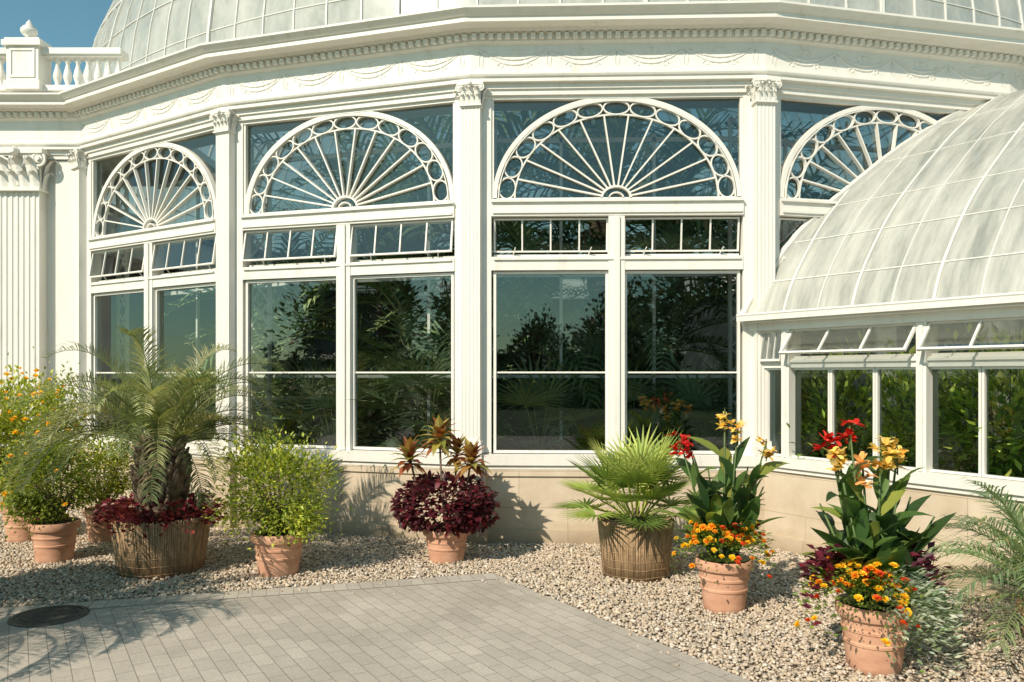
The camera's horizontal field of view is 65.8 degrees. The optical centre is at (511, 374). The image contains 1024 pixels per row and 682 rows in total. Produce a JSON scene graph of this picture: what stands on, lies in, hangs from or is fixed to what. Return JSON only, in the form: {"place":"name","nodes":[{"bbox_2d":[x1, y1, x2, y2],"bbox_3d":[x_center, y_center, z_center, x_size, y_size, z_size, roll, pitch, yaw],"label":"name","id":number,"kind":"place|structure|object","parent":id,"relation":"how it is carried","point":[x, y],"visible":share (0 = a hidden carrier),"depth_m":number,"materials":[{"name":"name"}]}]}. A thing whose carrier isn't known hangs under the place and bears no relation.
{"place":"outdoors","nodes":[
{"label":"outdoors","id":0,"kind":"place"},
{"bbox_2d":[0,0,112,84],"label":"sky","id":1,"kind":"structure","parent":0,"point":[59,23],"materials":[{"name":"blue"}]},
{"bbox_2d":[0,574,751,681],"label":"pavement","id":2,"kind":"structure","parent":0,"point":[495,630],"depth_m":5.84,"materials":[{"name":"beige stone"}]},
{"bbox_2d":[7,605,89,627],"bbox_3d":[-3.800,1.984,6.500,0.590,0.009,0.590,0,0,-17],"label":"drain cover","id":3,"kind":"object","parent":2,"relation":"on","point":[56,615],"visible":1,"depth_m":6.47,"materials":[{"name":"metal"}]},
{"bbox_2d":[0,573,498,614],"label":"pavement edging","id":4,"kind":"object","parent":2,"relation":"on","point":[237,594],"visible":1,"depth_m":7.19,"materials":[{"name":"beige stone"}]},
{"bbox_2d":[0,504,1023,681],"bbox_3d":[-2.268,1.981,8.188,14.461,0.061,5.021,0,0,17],"label":"gravel","id":5,"kind":"structure","parent":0,"point":[24,551],"depth_m":7.29,"materials":[{"name":"beige gravel"}]},
{"bbox_2d":[0,346,95,542],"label":"potted shrub","id":6,"kind":"object","parent":5,"relation":"on","point":[8,420],"visible":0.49,"depth_m":9.36,"materials":[{"name":"green plant"}]},
{"bbox_2d":[0,409,114,562],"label":"potted shrub","id":7,"kind":"object","parent":5,"relation":"on","point":[52,529],"visible":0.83,"depth_m":8.33,"materials":[{"name":"green plant"}]},
{"bbox_2d":[58,430,133,543],"bbox_3d":[-4.859,1.295,9.422,1.043,1.411,0.944,0,0,0],"label":"potted shrub","id":8,"kind":"object","parent":5,"relation":"on","point":[120,486],"visible":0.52,"depth_m":9.32,"materials":[{"name":"green plant"}]},
{"bbox_2d":[0,325,303,579],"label":"potted palm","id":9,"kind":"object","parent":5,"relation":"on","point":[162,530],"visible":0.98,"depth_m":7.73,"materials":[{"name":"plant"}]},
{"bbox_2d":[202,412,355,577],"bbox_3d":[-2.313,1.186,7.884,1.559,1.629,1.452,0,0,0],"label":"potted shrub","id":10,"kind":"object","parent":5,"relation":"on","point":[278,541],"visible":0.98,"depth_m":7.70,"materials":[{"name":"green plant"}]},
{"bbox_2d":[389,414,500,564],"bbox_3d":[-0.720,1.199,8.468,1.213,1.602,1.084,0,0,0],"label":"potted foliage plant","id":11,"kind":"object","parent":5,"relation":"on","point":[446,539],"visible":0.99,"depth_m":8.31,"materials":[{"name":"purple plant"}]},
{"bbox_2d":[548,423,722,582],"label":"potted fan palm","id":12,"kind":"object","parent":5,"relation":"on","point":[636,544],"visible":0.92,"depth_m":7.62,"materials":[{"name":"plant"}]},
{"bbox_2d":[665,408,789,614],"bbox_3d":[1.800,1.145,6.707,0.911,1.710,0.899,0,0,37],"label":"potted canna","id":13,"kind":"object","parent":5,"relation":"on","point":[728,522],"visible":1,"depth_m":6.61,"materials":[{"name":"plant"}]},
{"bbox_2d":[793,418,969,676],"bbox_3d":[2.487,1.154,5.323,1.124,1.692,1.035,0,0,0],"label":"potted canna","id":14,"kind":"object","parent":5,"relation":"on","point":[878,572],"visible":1,"depth_m":5.25,"materials":[{"name":"plant"}]},
{"bbox_2d":[907,477,1023,661],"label":"potted palm","id":15,"kind":"object","parent":5,"relation":"on","point":[1012,543],"visible":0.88,"depth_m":5.61,"materials":[{"name":"plant"}]},
{"label":"ground","id":16,"kind":"structure","parent":0,"visible":0},
{"bbox_2d":[0,20,215,501],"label":"entrance pavilion","id":17,"kind":"structure","parent":16,"relation":"on","point":[40,131],"depth_m":12.06,"materials":[{"name":"beige paint"}]},
{"bbox_2d":[58,0,1023,547],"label":"conservatory rotunda","id":18,"kind":"structure","parent":16,"relation":"on","point":[220,82],"depth_m":9.73,"materials":[{"name":"beige paint"}]},
{"bbox_2d":[88,245,143,277],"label":"transom window","id":19,"kind":"structure","parent":18,"relation":"in","point":[93,255],"depth_m":11.71,"materials":[{"name":"beige paint"}]},
{"bbox_2d":[94,290,143,437],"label":"window","id":20,"kind":"structure","parent":18,"relation":"in","point":[96,296],"depth_m":12.09,"materials":[{"name":"beige paint"}]},
{"bbox_2d":[91,142,215,237],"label":"fanlight window","id":21,"kind":"structure","parent":18,"relation":"in","point":[155,213],"depth_m":11.30,"materials":[{"name":"beige paint"}]},
{"bbox_2d":[150,235,215,270],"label":"transom window","id":22,"kind":"structure","parent":18,"relation":"in","point":[184,240],"depth_m":10.88,"materials":[{"name":"beige paint"}]},
{"bbox_2d":[155,283,215,443],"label":"window","id":23,"kind":"structure","parent":18,"relation":"in","point":[157,290],"depth_m":11.27,"materials":[{"name":"beige paint"}]},
{"bbox_2d":[189,356,332,443],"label":"indoor fan palm","id":24,"kind":"object","parent":18,"relation":"in","point":[275,400],"visible":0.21,"depth_m":11.94,"materials":[{"name":"green plant"}]},
{"bbox_2d":[164,209,395,443],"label":"indoor palm","id":25,"kind":"object","parent":18,"relation":"on","point":[281,306],"visible":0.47,"depth_m":13.00,"materials":[{"name":"green plant"}]},
{"bbox_2d":[242,226,335,261],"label":"transom window","id":26,"kind":"structure","parent":18,"relation":"in","point":[334,227],"depth_m":10.12,"materials":[{"name":"beige paint"}]},
{"bbox_2d":[246,277,335,448],"bbox_3d":[-2.822,-0.140,10.185,1.360,2.160,0.070,0,0,17],"label":"window","id":27,"kind":"structure","parent":18,"relation":"in","point":[248,283],"depth_m":10.34,"materials":[{"name":"beige paint"}]},
{"bbox_2d":[254,355,419,446],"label":"indoor fan palm","id":28,"kind":"object","parent":18,"relation":"in","point":[322,398],"visible":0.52,"depth_m":11.08,"materials":[{"name":"green plant"}]},
{"bbox_2d":[243,102,454,214],"bbox_3d":[-2.088,-2.663,9.941,2.960,1.266,0.090,0,0,17],"label":"fanlight window","id":29,"kind":"structure","parent":18,"relation":"in","point":[249,189],"depth_m":9.91,"materials":[{"name":"beige paint"}]},
{"bbox_2d":[349,219,453,256],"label":"transom window","id":30,"kind":"structure","parent":18,"relation":"in","point":[401,224],"depth_m":9.66,"materials":[{"name":"beige paint"}]},
{"bbox_2d":[254,124,549,445],"bbox_3d":[-1.808,-0.813,12.937,4.979,5.638,5.067,0,0,-18],"label":"indoor palm","id":31,"kind":"object","parent":18,"relation":"on","point":[387,241],"visible":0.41,"depth_m":12.10,"materials":[{"name":"green plant"}]},
{"bbox_2d":[352,272,454,451],"bbox_3d":[-1.341,-0.140,9.733,1.360,2.160,0.070,0,0,17],"label":"window","id":32,"kind":"structure","parent":18,"relation":"in","point":[354,279],"depth_m":9.79,"materials":[{"name":"beige paint"}]},
{"bbox_2d":[251,115,565,434],"bbox_3d":[-2.263,-1.750,15.645,6.756,7.517,6.639,0,0,-19],"label":"indoor palm","id":33,"kind":"object","parent":18,"relation":"on","point":[406,137],"visible":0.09,"depth_m":14.99,"materials":[{"name":"green plant"}]},
{"bbox_2d":[317,331,527,468],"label":"indoor fan palm","id":34,"kind":"object","parent":18,"relation":"in","point":[419,384],"visible":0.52,"depth_m":10.55,"materials":[{"name":"green plant"}]},
{"bbox_2d":[313,281,547,448],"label":"indoor fan palm","id":35,"kind":"object","parent":18,"relation":"in","point":[442,323],"visible":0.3,"depth_m":11.68,"materials":[{"name":"green plant"}]},
{"bbox_2d":[264,110,670,337],"bbox_3d":[-0.674,-1.985,14.240,7.054,7.987,7.178,0,0,-4],"label":"indoor palm","id":36,"kind":"object","parent":18,"relation":"on","point":[505,128],"visible":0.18,"depth_m":13.34,"materials":[{"name":"green plant"}]},
{"bbox_2d":[361,223,604,452],"bbox_3d":[-0.280,-0.110,11.628,3.734,4.228,3.800,0,0,2],"label":"indoor palm","id":37,"kind":"object","parent":18,"relation":"on","point":[505,326],"visible":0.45,"depth_m":11.32,"materials":[{"name":"green plant"}]},
{"bbox_2d":[406,221,673,448],"bbox_3d":[0.474,-0.344,12.029,4.222,4.698,4.149,0,0,26],"label":"indoor palm","id":38,"kind":"object","parent":18,"relation":"on","point":[547,286],"visible":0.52,"depth_m":11.53,"materials":[{"name":"green plant"}]},
{"bbox_2d":[494,271,607,452],"bbox_3d":[0.460,-0.140,9.431,1.360,2.160,0.070,0,0,2],"label":"window","id":39,"kind":"structure","parent":18,"relation":"in","point":[605,273],"depth_m":9.40,"materials":[{"name":"beige paint"}]},
{"bbox_2d":[494,218,607,252],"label":"transom window","id":40,"kind":"structure","parent":18,"relation":"in","point":[521,219],"depth_m":9.44,"materials":[{"name":"beige paint"}]},
{"bbox_2d":[492,351,635,451],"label":"indoor fan palm","id":41,"kind":"object","parent":18,"relation":"in","point":[541,396],"visible":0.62,"depth_m":10.25,"materials":[{"name":"green plant"}]},
{"bbox_2d":[492,314,696,449],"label":"indoor fan palm","id":42,"kind":"object","parent":18,"relation":"in","point":[599,346],"visible":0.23,"depth_m":11.59,"materials":[{"name":"green plant"}]},
{"bbox_2d":[385,109,815,449],"bbox_3d":[1.523,-2.219,14.079,7.469,8.457,7.600,0,0,16],"label":"indoor palm","id":43,"kind":"object","parent":18,"relation":"on","point":[570,155],"visible":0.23,"depth_m":13.46,"materials":[{"name":"green plant"}]},
{"bbox_2d":[491,97,742,199],"bbox_3d":[1.236,-2.663,9.384,2.960,1.266,0.090,0,0,2],"label":"fanlight window","id":44,"kind":"structure","parent":18,"relation":"in","point":[737,179],"depth_m":9.36,"materials":[{"name":"beige paint"}]},
{"bbox_2d":[546,364,722,449],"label":"indoor fan palm","id":45,"kind":"object","parent":18,"relation":"in","point":[651,414],"visible":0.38,"depth_m":10.35,"materials":[{"name":"green plant"}]},
{"bbox_2d":[541,221,735,444],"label":"indoor palm","id":46,"kind":"object","parent":18,"relation":"on","point":[644,297],"visible":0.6,"depth_m":11.33,"materials":[{"name":"green plant"}]},
{"bbox_2d":[603,354,735,450],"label":"indoor fan palm","id":47,"kind":"object","parent":18,"relation":"in","point":[687,389],"visible":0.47,"depth_m":10.23,"materials":[{"name":"green plant"}]},
{"bbox_2d":[500,108,844,432],"bbox_3d":[2.741,-1.750,14.557,6.756,7.517,6.639,0,0,23],"label":"indoor palm","id":48,"kind":"object","parent":18,"relation":"on","point":[689,174],"visible":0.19,"depth_m":13.63,"materials":[{"name":"green plant"}]},
{"bbox_2d":[625,270,739,453],"bbox_3d":[2.009,-0.140,9.377,1.360,2.160,0.070,0,0,2],"label":"window","id":49,"kind":"structure","parent":18,"relation":"in","point":[737,272],"depth_m":9.35,"materials":[{"name":"beige paint"}]},
{"bbox_2d":[625,217,739,251],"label":"transom window","id":50,"kind":"structure","parent":18,"relation":"in","point":[738,221],"depth_m":9.39,"materials":[{"name":"beige paint"}]},
{"bbox_2d":[602,117,915,384],"bbox_3d":[3.814,-0.813,12.261,5.067,5.638,4.979,0,0,9],"label":"indoor palm","id":51,"kind":"object","parent":18,"relation":"on","point":[720,281],"visible":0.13,"depth_m":11.64,"materials":[{"name":"green plant"}]},
{"bbox_2d":[677,354,849,450],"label":"indoor fan palm","id":52,"kind":"object","parent":18,"relation":"in","point":[720,386],"visible":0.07,"depth_m":11.07,"materials":[{"name":"green plant"}]},
{"bbox_2d":[780,218,807,223],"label":"transom window","id":53,"kind":"structure","parent":18,"relation":"in","point":[803,220],"depth_m":9.43,"materials":[{"name":"beige paint"}]},
{"bbox_2d":[780,98,937,200],"bbox_3d":[4.587,-2.663,9.707,2.960,1.266,0.090,0,0,-13],"label":"fanlight window","id":54,"kind":"structure","parent":18,"relation":"in","point":[786,171],"depth_m":9.54,"materials":[{"name":"beige paint"}]},
{"bbox_2d":[260,311,872,449],"bbox_3d":[1.003,0.510,14.514,11.695,3.442,4.692,0,0,0],"label":"indoor shrubbery","id":55,"kind":"object","parent":16,"relation":"on","point":[522,434],"visible":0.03,"depth_m":14.02,"materials":[{"name":"green plant"}]},
{"bbox_2d":[736,89,1023,601],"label":"greenhouse wing","id":56,"kind":"structure","parent":16,"relation":"on","point":[922,232],"depth_m":8.15,"materials":[{"name":"white glass"}]},
{"bbox_2d":[759,330,780,361],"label":"vent window","id":57,"kind":"structure","parent":56,"relation":"in","point":[772,331],"depth_m":9.08,"materials":[{"name":"beige paint"}]},
{"bbox_2d":[766,368,780,455],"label":"window","id":58,"kind":"structure","parent":56,"relation":"in","point":[775,454],"depth_m":9.18,"materials":[{"name":"beige paint"}]},
{"bbox_2d":[793,368,829,460],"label":"window","id":59,"kind":"structure","parent":56,"relation":"in","point":[795,456],"depth_m":8.55,"materials":[{"name":"beige paint"}]},
{"bbox_2d":[780,327,879,452],"bbox_3d":[3.828,-0.140,9.552,1.360,2.160,0.070,0,0,-13],"label":"window","id":60,"kind":"structure","parent":56,"relation":"in","point":[876,330],"depth_m":9.67,"materials":[{"name":"beige paint"}]},
{"bbox_2d":[777,330,912,461],"bbox_3d":[3.779,0.637,9.098,1.509,2.738,1.518,0,0,26],"label":"indoor shrub","id":61,"kind":"object","parent":56,"relation":"in","point":[817,407],"visible":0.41,"depth_m":9.04,"materials":[{"name":"green plant"}]},
{"bbox_2d":[779,323,915,354],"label":"vent window","id":62,"kind":"structure","parent":56,"relation":"in","point":[860,350],"depth_m":8.10,"materials":[{"name":"beige paint"}]},
{"bbox_2d":[830,367,874,463],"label":"window","id":63,"kind":"structure","parent":56,"relation":"in","point":[832,370],"depth_m":8.47,"materials":[{"name":"beige paint"}]},
{"bbox_2d":[875,367,915,469],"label":"window","id":64,"kind":"structure","parent":56,"relation":"in","point":[877,369],"depth_m":8.05,"materials":[{"name":"beige paint"}]},
{"bbox_2d":[870,369,966,446],"bbox_3d":[5.354,0.803,10.379,1.325,2.405,1.333,0,0,18],"label":"indoor shrub","id":65,"kind":"object","parent":56,"relation":"in","point":[912,406],"visible":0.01,"depth_m":10.24,"materials":[{"name":"green plant"}]},
{"bbox_2d":[854,328,994,470],"bbox_3d":[4.401,0.698,8.493,1.450,2.615,1.441,0,0,3],"label":"indoor shrub","id":66,"kind":"object","parent":56,"relation":"in","point":[899,385],"visible":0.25,"depth_m":8.35,"materials":[{"name":"green plant"}]},
{"bbox_2d":[902,322,986,448],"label":"window","id":67,"kind":"structure","parent":56,"relation":"in","point":[985,323],"depth_m":10.02,"materials":[{"name":"beige paint"}]},
{"bbox_2d":[930,367,981,476],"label":"window","id":68,"kind":"structure","parent":56,"relation":"in","point":[979,474],"depth_m":7.22,"materials":[{"name":"beige paint"}]},
{"bbox_2d":[906,321,1023,477],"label":"indoor shrub","id":69,"kind":"object","parent":56,"relation":"in","point":[1005,462],"visible":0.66,"depth_m":7.60,"materials":[{"name":"green plant"}]},
{"bbox_2d":[916,317,1023,350],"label":"vent window","id":70,"kind":"structure","parent":56,"relation":"in","point":[1015,346],"depth_m":7.13,"materials":[{"name":"beige paint"}]},
{"bbox_2d":[957,350,1023,467],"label":"indoor shrub","id":71,"kind":"object","parent":56,"relation":"in","point":[1013,397],"visible":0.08,"depth_m":9.06,"materials":[{"name":"green plant"}]},
{"bbox_2d":[982,366,1023,480],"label":"window","id":72,"kind":"structure","parent":56,"relation":"in","point":[984,369],"depth_m":7.19,"materials":[{"name":"beige paint"}]}
]}

